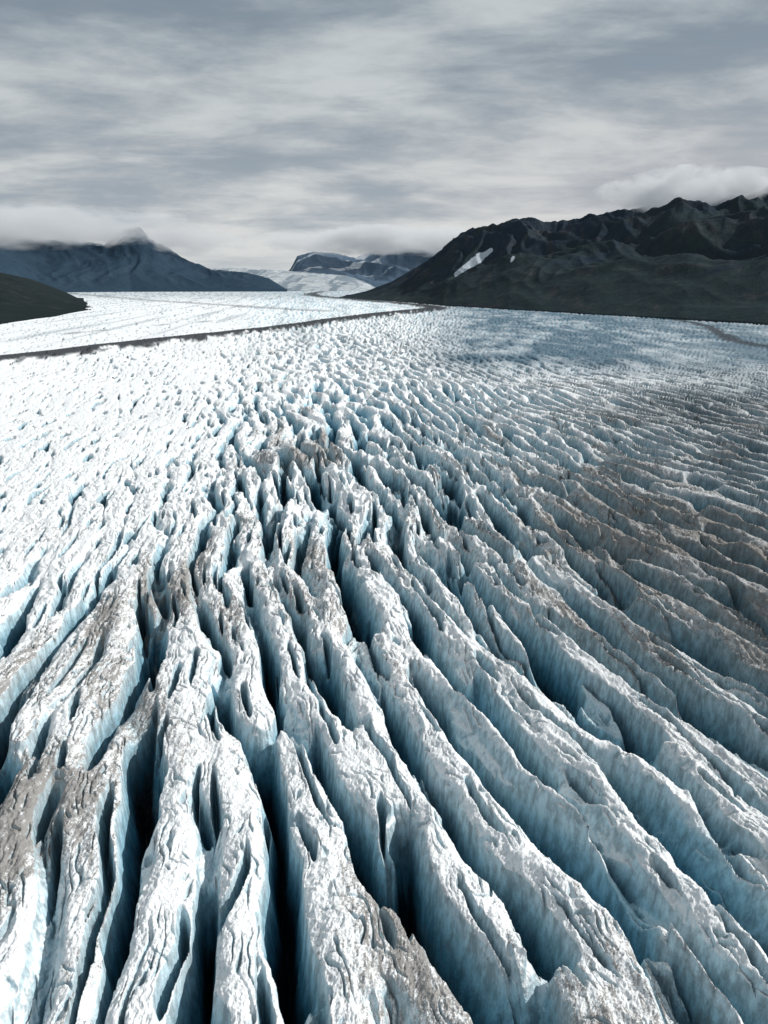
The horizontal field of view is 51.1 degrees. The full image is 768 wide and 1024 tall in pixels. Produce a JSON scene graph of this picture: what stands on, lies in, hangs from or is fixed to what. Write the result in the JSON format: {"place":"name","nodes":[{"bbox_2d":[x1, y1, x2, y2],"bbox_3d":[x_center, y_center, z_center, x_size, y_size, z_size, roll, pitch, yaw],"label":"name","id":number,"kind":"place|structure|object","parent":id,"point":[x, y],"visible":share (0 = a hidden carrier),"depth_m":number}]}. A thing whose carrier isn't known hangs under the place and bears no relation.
{"place":"outdoors","nodes":[
{"label":"outdoors","id":0,"kind":"place"},
{"bbox_2d":[0,273,92,323],"bbox_3d":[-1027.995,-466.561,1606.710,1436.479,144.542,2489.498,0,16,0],"label":"hill","id":1,"kind":"structure","parent":0,"point":[23,299],"depth_m":1391.07},
{"bbox_2d":[0,227,286,291],"bbox_3d":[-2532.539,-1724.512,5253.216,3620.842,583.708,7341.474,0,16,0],"label":"mountain range","id":2,"kind":"structure","parent":0,"point":[136,259],"depth_m":6241.39},
{"bbox_2d":[208,268,375,290],"bbox_3d":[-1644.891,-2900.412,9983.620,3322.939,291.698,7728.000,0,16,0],"label":"valley glacier","id":3,"kind":"object","parent":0,"point":[295,281],"visible":0.51,"depth_m":8093.38},
{"bbox_2d":[289,236,456,286],"bbox_3d":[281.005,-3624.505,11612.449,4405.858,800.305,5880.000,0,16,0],"label":"mountain peak","id":4,"kind":"structure","parent":0,"point":[385,264],"depth_m":11189.01},
{"bbox_2d":[0,291,767,1023],"bbox_3d":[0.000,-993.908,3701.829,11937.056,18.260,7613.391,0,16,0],"label":"glacier","id":5,"kind":"object","parent":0,"point":[380,663],"visible":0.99,"depth_m":90.16},
{"bbox_2d":[0,0,767,270],"label":"sky","id":6,"kind":"structure","parent":0,"point":[253,134]},
{"bbox_2d":[340,186,767,324],"bbox_3d":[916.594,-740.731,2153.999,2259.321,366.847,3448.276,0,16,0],"label":"mountain range","id":7,"kind":"structure","parent":0,"point":[699,259],"depth_m":1538.81}
]}

